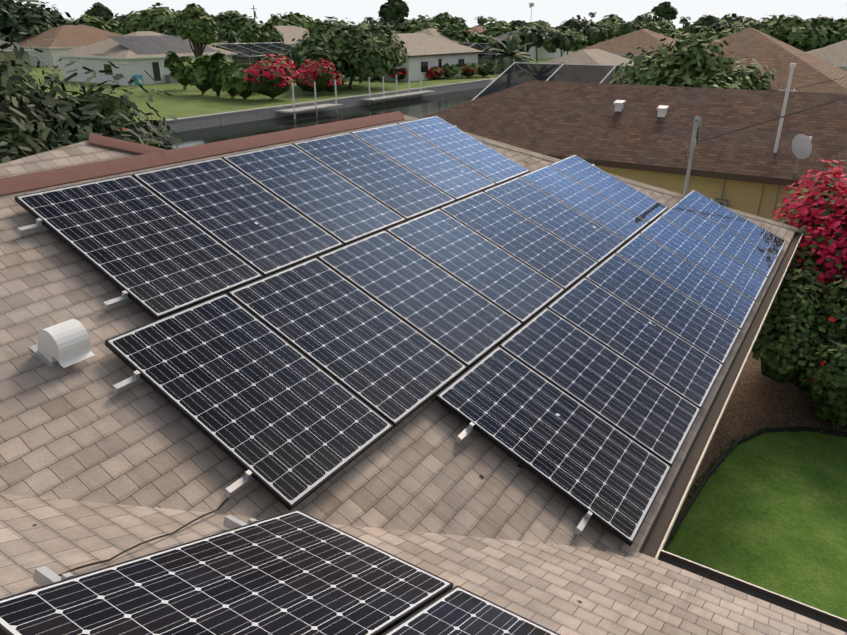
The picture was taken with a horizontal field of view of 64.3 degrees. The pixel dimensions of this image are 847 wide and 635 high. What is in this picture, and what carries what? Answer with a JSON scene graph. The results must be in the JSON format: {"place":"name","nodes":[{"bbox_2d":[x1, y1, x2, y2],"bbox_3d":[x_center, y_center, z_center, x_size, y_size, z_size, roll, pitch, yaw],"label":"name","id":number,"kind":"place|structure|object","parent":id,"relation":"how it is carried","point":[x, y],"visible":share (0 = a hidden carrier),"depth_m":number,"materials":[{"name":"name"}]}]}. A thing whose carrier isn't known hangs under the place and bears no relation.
{"place":"outdoors","nodes":[
{"label":"outdoors","id":0,"kind":"place"},
{"bbox_2d":[52,31,237,84],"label":"white house","id":1,"kind":"structure","parent":0,"point":[116,54],"depth_m":76.42,"materials":[{"name":"beige"}]},
{"bbox_2d":[108,35,214,85],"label":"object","id":2,"kind":"object","parent":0,"point":[124,41],"visible":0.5,"depth_m":77.84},
{"bbox_2d":[218,29,237,43],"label":"tree","id":3,"kind":"object","parent":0,"point":[231,35],"visible":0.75,"depth_m":135.78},
{"bbox_2d":[220,26,309,46],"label":"house","id":4,"kind":"structure","parent":0,"point":[289,33],"depth_m":139.49,"materials":[{"name":"beige"}]},
{"bbox_2d":[28,29,681,122],"bbox_3d":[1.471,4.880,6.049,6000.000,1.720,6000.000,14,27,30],"label":"ground","id":5,"kind":"structure","parent":0,"point":[189,101],"depth_m":64.67,"materials":[{"name":"green plant"}]},
{"bbox_2d":[0,40,33,72],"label":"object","id":6,"kind":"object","parent":5,"relation":"on","point":[20,61],"visible":0.55,"depth_m":93.33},
{"bbox_2d":[0,0,78,42],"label":"oak tree","id":7,"kind":"object","parent":5,"relation":"on","point":[33,19],"visible":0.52,"depth_m":114.61,"materials":[{"name":"green plant"}]},
{"bbox_2d":[16,25,121,66],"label":"house","id":8,"kind":"structure","parent":5,"relation":"on","point":[66,37],"depth_m":110.69,"materials":[{"name":"brown"}]},
{"bbox_2d":[0,14,182,163],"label":"bottlebrush tree","id":9,"kind":"object","parent":5,"relation":"on","point":[27,118],"visible":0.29,"depth_m":13.02,"materials":[{"name":"green plant"}]},
{"bbox_2d":[71,14,121,34],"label":"tree line","id":10,"kind":"object","parent":5,"relation":"on","point":[89,21],"visible":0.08,"depth_m":161.61,"materials":[{"name":"green plant"}]},
{"bbox_2d":[84,2,112,20],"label":"pine tree","id":11,"kind":"object","parent":5,"relation":"on","point":[100,9],"visible":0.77,"depth_m":280.98,"materials":[{"name":"green plant"}]},
{"bbox_2d":[84,14,121,31],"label":"tree","id":12,"kind":"object","parent":5,"relation":"on","point":[109,24],"visible":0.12,"depth_m":189.90,"materials":[{"name":"green plant"}]},
{"bbox_2d":[118,2,182,34],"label":"tree","id":13,"kind":"object","parent":5,"relation":"on","point":[154,19],"visible":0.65,"depth_m":141.72,"materials":[{"name":"green plant"}]},
{"bbox_2d":[164,51,193,88],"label":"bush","id":14,"kind":"object","parent":5,"relation":"on","point":[174,63],"visible":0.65,"depth_m":68.08,"materials":[{"name":"green plant"}]},
{"bbox_2d":[175,3,217,90],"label":"slim tree","id":15,"kind":"object","parent":5,"relation":"on","point":[197,27],"visible":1,"depth_m":65.14,"materials":[{"name":"green plant"}]},
{"bbox_2d":[181,54,211,94],"bbox_3d":[-21.142,-23.038,63.833,2.829,3.713,3.253,19,29,36],"label":"bush","id":16,"kind":"object","parent":5,"relation":"on","point":[189,70],"visible":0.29,"depth_m":63.17,"materials":[{"name":"green plant"}]},
{"bbox_2d":[193,50,229,96],"bbox_3d":[-19.455,-22.625,62.368,3.338,4.128,2.637,-3,24,-7],"label":"bush","id":17,"kind":"object","parent":5,"relation":"on","point":[205,73],"visible":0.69,"depth_m":61.64,"materials":[{"name":"green plant"}]},
{"bbox_2d":[217,59,243,97],"bbox_3d":[-17.404,-21.492,60.777,2.998,3.309,2.834,14,27,30],"label":"bush","id":18,"kind":"object","parent":5,"relation":"on","point":[228,67],"visible":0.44,"depth_m":59.82,"materials":[{"name":"green plant"}]},
{"bbox_2d":[214,10,255,40],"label":"tree","id":19,"kind":"object","parent":5,"relation":"on","point":[235,21],"visible":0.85,"depth_m":181.52,"materials":[{"name":"green plant"}]},
{"bbox_2d":[226,69,255,99],"bbox_3d":[-15.832,-20.658,59.800,3.569,2.568,3.544,14,27,30],"label":"bush","id":20,"kind":"object","parent":5,"relation":"on","point":[240,86],"visible":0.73,"depth_m":58.49,"materials":[{"name":"green plant"}]},
{"bbox_2d":[211,42,296,74],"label":"white pool cage","id":21,"kind":"object","parent":5,"relation":"on","point":[248,55],"visible":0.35,"depth_m":86.82,"materials":[{"name":"white metal"}]},
{"bbox_2d":[236,21,283,42],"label":"tree","id":22,"kind":"object","parent":5,"relation":"on","point":[249,32],"visible":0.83,"depth_m":110.56,"materials":[{"name":"green plant"}]},
{"bbox_2d":[243,53,298,99],"bbox_3d":[-13.382,-21.096,59.156,3.832,3.898,5.907,14,27,30],"label":"bougainvillea bush","id":23,"kind":"object","parent":5,"relation":"on","point":[272,79],"visible":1,"depth_m":58.08,"materials":[{"name":"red plant"}]},
{"bbox_2d":[262,16,305,28],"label":"tree line","id":24,"kind":"object","parent":5,"relation":"on","point":[274,21],"visible":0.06,"depth_m":167.33,"materials":[{"name":"green plant"}]},
{"bbox_2d":[280,12,317,29],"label":"tree","id":25,"kind":"object","parent":5,"relation":"on","point":[308,22],"visible":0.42,"depth_m":224.93,"materials":[{"name":"green plant"}]},
{"bbox_2d":[291,58,345,94],"bbox_3d":[-10.315,-22.954,64.140,4.514,3.368,5.183,14,27,30],"label":"bougainvillea bush","id":26,"kind":"object","parent":5,"relation":"on","point":[323,76],"visible":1,"depth_m":63.23,"materials":[{"name":"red plant"}]},
{"bbox_2d":[280,18,408,87],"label":"mango tree","id":27,"kind":"object","parent":5,"relation":"on","point":[350,51],"visible":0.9,"depth_m":67.88,"materials":[{"name":"green plant"}]},
{"bbox_2d":[368,21,399,34],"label":"tree line","id":28,"kind":"object","parent":5,"relation":"on","point":[386,29],"visible":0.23,"depth_m":160.24,"materials":[{"name":"green plant"}]},
{"bbox_2d":[374,16,410,31],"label":"tree line","id":29,"kind":"object","parent":5,"relation":"on","point":[400,23],"visible":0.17,"depth_m":331.76,"materials":[{"name":"green plant"}]},
{"bbox_2d":[378,0,408,30],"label":"pine tree","id":30,"kind":"object","parent":5,"relation":"on","point":[397,9],"visible":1,"depth_m":291.75,"materials":[{"name":"green plant"}]},
{"bbox_2d":[340,33,482,81],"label":"cream house","id":31,"kind":"structure","parent":5,"relation":"on","point":[425,53],"depth_m":84.44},
{"bbox_2d":[398,18,439,32],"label":"tree line","id":32,"kind":"object","parent":5,"relation":"on","point":[419,25],"visible":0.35,"depth_m":175.04,"materials":[{"name":"green plant"}]},
{"bbox_2d":[425,66,444,78],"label":"bougainvillea bush","id":33,"kind":"object","parent":5,"relation":"on","point":[434,72],"visible":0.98,"depth_m":82.58,"materials":[{"name":"red plant"}]},
{"bbox_2d":[415,28,467,42],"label":"house","id":34,"kind":"structure","parent":5,"relation":"on","point":[434,32],"depth_m":115.32,"materials":[{"name":"beige"}]},
{"bbox_2d":[429,12,467,27],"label":"tree","id":35,"kind":"object","parent":5,"relation":"on","point":[439,19],"visible":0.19,"depth_m":187.50,"materials":[{"name":"green plant"}]},
{"bbox_2d":[441,63,462,77],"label":"shrub","id":36,"kind":"object","parent":5,"relation":"on","point":[452,70],"depth_m":84.36,"materials":[{"name":"green plant"}]},
{"bbox_2d":[438,20,494,42],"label":"tree line","id":37,"kind":"object","parent":5,"relation":"on","point":[456,33],"visible":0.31,"depth_m":117.28,"materials":[{"name":"green plant"}]},
{"bbox_2d":[460,62,479,77],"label":"shrub","id":38,"kind":"object","parent":5,"relation":"on","point":[469,69],"depth_m":85.45,"materials":[{"name":"green plant"}]},
{"bbox_2d":[136,48,819,137],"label":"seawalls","id":39,"kind":"object","parent":5,"relation":"on","point":[212,120],"visible":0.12,"depth_m":54.26,"materials":[{"name":"concrete"}]},
{"bbox_2d":[457,43,527,73],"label":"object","id":40,"kind":"object","parent":5,"relation":"on","point":[484,57],"visible":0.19,"depth_m":93.17,"materials":[{"name":"white plastic"}]},
{"bbox_2d":[482,19,520,37],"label":"tree line","id":41,"kind":"object","parent":5,"relation":"on","point":[496,29],"visible":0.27,"depth_m":164.70,"materials":[{"name":"green plant"}]},
{"bbox_2d":[486,34,535,72],"bbox_3d":[4.624,-12.154,36.198,2.694,5.683,2.729,3,24,7],"label":"palm tree","id":42,"kind":"object","parent":5,"relation":"on","point":[511,53],"visible":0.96,"depth_m":35.46,"materials":[{"name":"plant"}]},
{"bbox_2d":[518,25,549,62],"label":"tree","id":43,"kind":"object","parent":5,"relation":"on","point":[535,38],"visible":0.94,"depth_m":93.68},
{"bbox_2d":[541,28,573,55],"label":"palm","id":44,"kind":"object","parent":5,"relation":"on","point":[560,40],"visible":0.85,"depth_m":90.50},
{"bbox_2d":[543,25,589,54],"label":"tree","id":45,"kind":"object","parent":5,"relation":"on","point":[580,40],"visible":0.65,"depth_m":130.56,"materials":[{"name":"green plant"}]},
{"bbox_2d":[555,15,605,45],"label":"tree line","id":46,"kind":"object","parent":5,"relation":"on","point":[585,25],"visible":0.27,"depth_m":208.26,"materials":[{"name":"green plant"}]},
{"bbox_2d":[586,25,612,42],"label":"tree","id":47,"kind":"object","parent":5,"relation":"on","point":[597,35],"visible":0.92,"depth_m":123.87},
{"bbox_2d":[594,14,625,39],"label":"tree line","id":48,"kind":"object","parent":5,"relation":"on","point":[613,20],"visible":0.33,"depth_m":313.42,"materials":[{"name":"green plant"}]},
{"bbox_2d":[569,29,677,60],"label":"house","id":49,"kind":"structure","parent":5,"relation":"on","point":[644,39],"depth_m":85.66,"materials":[{"name":"brown"}]},
{"bbox_2d":[472,62,794,99],"bbox_3d":[9.678,-9.033,30.556,12.570,4.435,10.070,14,27,30],"label":"pool cage","id":50,"kind":"object","parent":5,"relation":"on","point":[515,74],"visible":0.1,"depth_m":30.83,"materials":[{"name":"white metal"}]},
{"bbox_2d":[610,12,684,39],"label":"tree","id":51,"kind":"object","parent":5,"relation":"on","point":[644,21],"visible":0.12,"depth_m":191.38,"materials":[{"name":"green plant"}]},
{"bbox_2d":[651,1,677,20],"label":"tree","id":52,"kind":"object","parent":5,"relation":"on","point":[665,10],"visible":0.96,"depth_m":356.44,"materials":[{"name":"green plant"}]},
{"bbox_2d":[609,26,778,90],"bbox_3d":[10.040,-7.972,26.080,6.665,6.089,6.615,14,27,30],"label":"tree","id":53,"kind":"object","parent":5,"relation":"on","point":[692,61],"visible":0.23,"depth_m":24.96,"materials":[{"name":"green plant"}]},
{"bbox_2d":[681,14,729,42],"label":"tree","id":54,"kind":"object","parent":5,"relation":"on","point":[710,22],"visible":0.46,"depth_m":267.69,"materials":[{"name":"green plant"}]},
{"bbox_2d":[612,27,846,93],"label":"neighbour house","id":55,"kind":"structure","parent":5,"relation":"on","point":[764,50],"depth_m":27.39,"materials":[{"name":"brown"}]},
{"bbox_2d":[709,25,767,42],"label":"tree line","id":56,"kind":"object","parent":5,"relation":"on","point":[725,33],"visible":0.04,"depth_m":124.38,"materials":[{"name":"green plant"}]},
{"bbox_2d":[666,431,846,619],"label":"lawn strip","id":57,"kind":"object","parent":5,"relation":"on","point":[767,511],"depth_m":8.95,"materials":[{"name":"green plant"}]},
{"bbox_2d":[663,427,846,550],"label":"lawn edging","id":58,"kind":"object","parent":57,"relation":"on","point":[721,459],"visible":0.77,"depth_m":10.46,"materials":[{"name":"black rubber"}]},
{"bbox_2d":[671,423,846,540],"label":"lawn edge tufts","id":59,"kind":"object","parent":57,"relation":"on","point":[711,465],"visible":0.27,"depth_m":10.10,"materials":[{"name":"green plant"}]},
{"bbox_2d":[671,323,846,529],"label":"mulch bed","id":60,"kind":"object","parent":5,"relation":"on","point":[757,399],"visible":0.12,"depth_m":11.48,"materials":[{"name":"soil"}]},
{"bbox_2d":[751,246,846,391],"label":"hibiscus bush","id":61,"kind":"object","parent":60,"relation":"on","point":[785,341],"visible":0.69,"depth_m":10.99,"materials":[{"name":"green plant"}]},
{"bbox_2d":[770,159,846,296],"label":"bougainvillea bush","id":62,"kind":"object","parent":60,"relation":"on","point":[819,216],"visible":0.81,"depth_m":11.92,"materials":[{"name":"green foliage"},{"name":"magenta-red flower petals"},{"name":"bark"}]},
{"bbox_2d":[799,302,846,430],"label":"hibiscus bush","id":63,"kind":"object","parent":60,"relation":"on","point":[825,380],"visible":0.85,"depth_m":10.45,"materials":[{"name":"green plant"}]},
{"bbox_2d":[760,14,827,47],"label":"tree","id":64,"kind":"object","parent":5,"relation":"on","point":[795,31],"visible":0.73,"depth_m":237.10,"materials":[{"name":"green plant"}]},
{"bbox_2d":[810,15,846,42],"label":"tree line","id":65,"kind":"object","parent":5,"relation":"on","point":[835,33],"visible":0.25,"depth_m":308.09,"materials":[{"name":"green plant"}]},
{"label":"house walls","id":66,"kind":"object","parent":5,"relation":"on","visible":0},
{"bbox_2d":[0,120,794,551],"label":"main roof","id":67,"kind":"structure","parent":66,"relation":"on","point":[80,432],"depth_m":4.35,"materials":[{"name":"beige"}]},
{"bbox_2d":[29,319,94,367],"bbox_3d":[-2.288,0.149,4.263,0.327,0.244,0.250,14,27,30],"label":"gooseneck vent","id":68,"kind":"object","parent":67,"relation":"on","point":[65,344],"visible":1,"depth_m":4.19,"materials":[{"name":"white paint"}]},
{"bbox_2d":[0,111,404,195],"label":"ridge cap","id":69,"kind":"object","parent":67,"relation":"on","point":[41,179],"visible":0.85,"depth_m":6.68,"materials":[{"name":"tile"}]},
{"bbox_2d":[18,125,768,585],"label":"mounting rails","id":70,"kind":"object","parent":67,"relation":"on","point":[44,575],"visible":0.17,"depth_m":4.19,"materials":[{"name":"metal"}]},
{"bbox_2d":[15,174,262,319],"bbox_3d":[-2.234,-0.622,5.352,1.571,0.688,1.016,14,27,30],"label":"panel frame","id":71,"kind":"object","parent":70,"relation":"attached to","point":[153,254],"visible":0.98,"depth_m":5.28,"materials":[{"name":"black"}]},
{"bbox_2d":[58,498,228,575],"bbox_3d":[-1.318,1.061,3.307,0.038,0.425,1.161,9,25,20],"label":"cable","id":72,"kind":"object","parent":70,"relation":"attached to","point":[130,548],"visible":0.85,"depth_m":3.19,"materials":[{"name":"black rubber"}]},
{"bbox_2d":[0,509,452,634],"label":"solar panel","id":73,"kind":"object","parent":70,"relation":"attached to","point":[296,572],"visible":0.92,"depth_m":2.82,"materials":[{"name":"black"}]},
{"bbox_2d":[132,157,343,277],"bbox_3d":[-1.674,-0.967,6.153,1.571,0.688,1.016,14,27,30],"label":"panel frame","id":74,"kind":"object","parent":70,"relation":"on","point":[224,202],"visible":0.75,"depth_m":6.09,"materials":[{"name":"black"}]},
{"bbox_2d":[105,293,393,510],"bbox_3d":[-1.138,0.461,4.508,1.571,0.688,1.016,14,27,30],"label":"panel frame","id":75,"kind":"object","parent":70,"relation":"attached to","point":[289,426],"visible":1,"depth_m":4.43,"materials":[{"name":"black"}]},
{"bbox_2d":[222,143,405,245],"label":"panel frame","id":76,"kind":"object","parent":70,"relation":"on","point":[330,201],"visible":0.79,"depth_m":6.90,"materials":[{"name":"glass"}]},
{"bbox_2d":[227,257,467,427],"bbox_3d":[-0.578,0.116,5.308,1.571,0.688,1.016,14,27,30],"label":"panel frame","id":77,"kind":"object","parent":70,"relation":"on","point":[384,362],"visible":0.88,"depth_m":5.24,"materials":[{"name":"black"}]},
{"bbox_2d":[293,132,455,220],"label":"panel frame","id":78,"kind":"object","parent":70,"relation":"on","point":[396,187],"visible":0.85,"depth_m":7.70,"materials":[{"name":"glass"}]},
{"bbox_2d":[317,230,522,368],"bbox_3d":[-0.018,-0.228,6.109,1.571,0.688,1.016,14,27,30],"label":"panel frame","id":79,"kind":"object","parent":70,"relation":"on","point":[463,323],"visible":0.85,"depth_m":6.05,"materials":[{"name":"black"}]},
{"bbox_2d":[350,123,495,200],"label":"panel frame","id":80,"kind":"object","parent":70,"relation":"on","point":[433,165],"visible":0.85,"depth_m":8.51,"materials":[{"name":"glass"}]},
{"bbox_2d":[397,115,529,184],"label":"panel frame","id":81,"kind":"object","parent":70,"relation":"attached to","point":[475,154],"visible":0.85,"depth_m":9.31,"materials":[{"name":"glass"}]},
{"bbox_2d":[382,585,560,634],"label":"panel frame","id":82,"kind":"object","parent":70,"relation":"on","point":[457,610],"visible":1,"depth_m":2.98,"materials":[{"name":"black"}]},
{"bbox_2d":[386,208,564,324],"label":"panel frame","id":83,"kind":"object","parent":70,"relation":"on","point":[513,286],"visible":0.88,"depth_m":6.85,"materials":[{"name":"glass"}]},
{"bbox_2d":[439,191,597,291],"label":"panel frame","id":84,"kind":"object","parent":70,"relation":"on","point":[544,252],"visible":0.96,"depth_m":7.66,"materials":[{"name":"glass"}]},
{"bbox_2d":[435,346,670,545],"bbox_3d":[1.018,0.892,5.178,1.571,0.688,1.016,14,27,30],"label":"panel frame","id":85,"kind":"object","parent":70,"relation":"attached to","point":[609,476],"visible":1,"depth_m":5.10,"materials":[{"name":"black"}]},
{"bbox_2d":[483,177,625,264],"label":"panel frame","id":86,"kind":"object","parent":70,"relation":"on","point":[599,244],"visible":0.88,"depth_m":8.46,"materials":[{"name":"glass"}]},
{"bbox_2d":[519,165,648,242],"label":"panel frame","id":87,"kind":"object","parent":70,"relation":"on","point":[598,208],"visible":0.96,"depth_m":9.27,"materials":[{"name":"glass"}]},
{"bbox_2d":[499,307,700,466],"bbox_3d":[1.578,0.547,5.978,1.571,0.688,1.016,14,27,30],"label":"panel frame","id":88,"kind":"object","parent":70,"relation":"on","point":[651,414],"visible":0.88,"depth_m":5.92,"materials":[{"name":"black"}]},
{"bbox_2d":[549,154,667,224],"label":"panel frame","id":89,"kind":"object","parent":70,"relation":"attached to","point":[643,206],"visible":0.96,"depth_m":10.07,"materials":[{"name":"glass"}]},
{"bbox_2d":[547,277,722,408],"bbox_3d":[2.138,0.203,6.779,1.571,0.688,1.016,14,27,30],"label":"panel frame","id":90,"kind":"object","parent":70,"relation":"on","point":[686,370],"visible":0.9,"depth_m":6.72,"materials":[{"name":"glass"}]},
{"bbox_2d":[585,253,740,364],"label":"panel frame","id":91,"kind":"object","parent":70,"relation":"on","point":[690,321],"visible":0.9,"depth_m":7.53,"materials":[{"name":"glass"}]},
{"bbox_2d":[615,233,755,329],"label":"panel frame","id":92,"kind":"object","parent":70,"relation":"on","point":[718,297],"visible":0.9,"depth_m":8.33,"materials":[{"name":"glass"}]},
{"bbox_2d":[640,216,767,300],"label":"panel frame","id":93,"kind":"object","parent":70,"relation":"on","point":[739,276],"visible":0.92,"depth_m":9.14,"materials":[{"name":"glass"}]},
{"bbox_2d":[661,202,777,276],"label":"panel frame","id":94,"kind":"object","parent":70,"relation":"on","point":[728,242],"visible":0.88,"depth_m":9.94,"materials":[{"name":"glass"}]},
{"bbox_2d":[678,190,785,257],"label":"panel frame","id":95,"kind":"object","parent":70,"relation":"attached to","point":[738,225],"visible":0.92,"depth_m":10.74,"materials":[{"name":"glass"}]},
{"bbox_2d":[404,114,800,232],"bbox_3d":[3.149,-2.264,10.943,7.228,2.213,0.260,-5,24,-11],"label":"hip cap","id":96,"kind":"object","parent":67,"relation":"attached to","point":[623,179],"visible":0.4,"depth_m":10.93,"materials":[{"name":"beige"}]},
{"bbox_2d":[0,494,846,634],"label":"roof wing","id":97,"kind":"structure","parent":66,"relation":"on","point":[615,592],"depth_m":3.70,"materials":[{"name":"tile"}]},
{"bbox_2d":[638,233,794,551],"bbox_3d":[3.962,1.043,9.261,7.020,2.590,20.604,-6,24,-13],"label":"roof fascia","id":98,"kind":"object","parent":66,"relation":"attached to","point":[706,413],"depth_m":6.19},
{"bbox_2d":[639,232,802,558],"bbox_3d":[4.165,0.061,8.395,0.121,0.098,9.745,14,27,30],"label":"gutter","id":99,"kind":"object","parent":66,"relation":"on","point":[659,531],"visible":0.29,"depth_m":6.18,"materials":[{"name":"metal"}]},
{"bbox_2d":[658,549,846,632],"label":"wing gutter","id":100,"kind":"structure","parent":66,"relation":"attached to","point":[803,609],"depth_m":4.37,"materials":[{"name":"metal"}]},
{"bbox_3d":[-5.374,-0.773,7.442,5.111,2.138,20.731,14,27,30],"label":"roof","id":101,"kind":"object","parent":66,"relation":"on","visible":0},
{"bbox_2d":[89,133,165,157],"bbox_3d":[-2.872,-1.677,6.577,0.662,0.262,0.260,-7,24,-15],"label":"roof ridge cap","id":102,"kind":"object","parent":101,"relation":"on","point":[116,144],"visible":0.83,"depth_m":6.49,"materials":[{"name":"tile"}]},
{"bbox_2d":[14,0,846,28],"label":"sky","id":103,"kind":"structure","parent":0,"point":[554,12],"materials":[{"name":"white"}]},
{"bbox_2d":[142,43,834,148],"bbox_3d":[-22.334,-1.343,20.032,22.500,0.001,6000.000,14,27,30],"label":"canal water","id":104,"kind":"structure","parent":0,"point":[419,107],"depth_m":54.32,"materials":[{"name":"black liquid"}]},
{"bbox_2d":[276,72,435,118],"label":"dock davits","id":105,"kind":"object","parent":104,"relation":"on","point":[315,107],"visible":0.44,"depth_m":57.80,"materials":[{"name":"white metal"}]},
{"bbox_2d":[489,28,570,58],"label":"house","id":106,"kind":"structure","parent":0,"point":[543,53],"depth_m":139.48,"materials":[{"name":"grey"}]},
{"bbox_2d":[490,49,633,81],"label":"neighbour house","id":107,"kind":"structure","parent":0,"point":[595,56],"depth_m":44.54,"materials":[{"name":"beige"}]},
{"bbox_2d":[419,80,846,222],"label":"neighbour house","id":108,"kind":"structure","parent":0,"point":[586,122],"depth_m":18.51,"materials":[{"name":"brown"}]},
{"bbox_2d":[613,63,811,218],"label":"roof fixtures","id":109,"kind":"object","parent":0,"point":[801,146],"visible":0.75,"depth_m":16.37,"materials":[{"name":"metal"}]},
{"bbox_2d":[808,39,846,70],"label":"house","id":110,"kind":"structure","parent":0,"point":[835,54],"depth_m":61.79,"materials":[{"name":"beige"}]},
{"bbox_3d":[0.999,-2.820,12.209,10.222,2.138,5.111,14,27,30],"label":"roof hip","id":111,"kind":"object","parent":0,"visible":0},
{"bbox_2d":[683,97,846,194],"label":"service mast","id":112,"kind":"object","parent":111,"relation":"on","point":[697,122],"visible":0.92,"depth_m":11.48,"materials":[{"name":"grey metal"}]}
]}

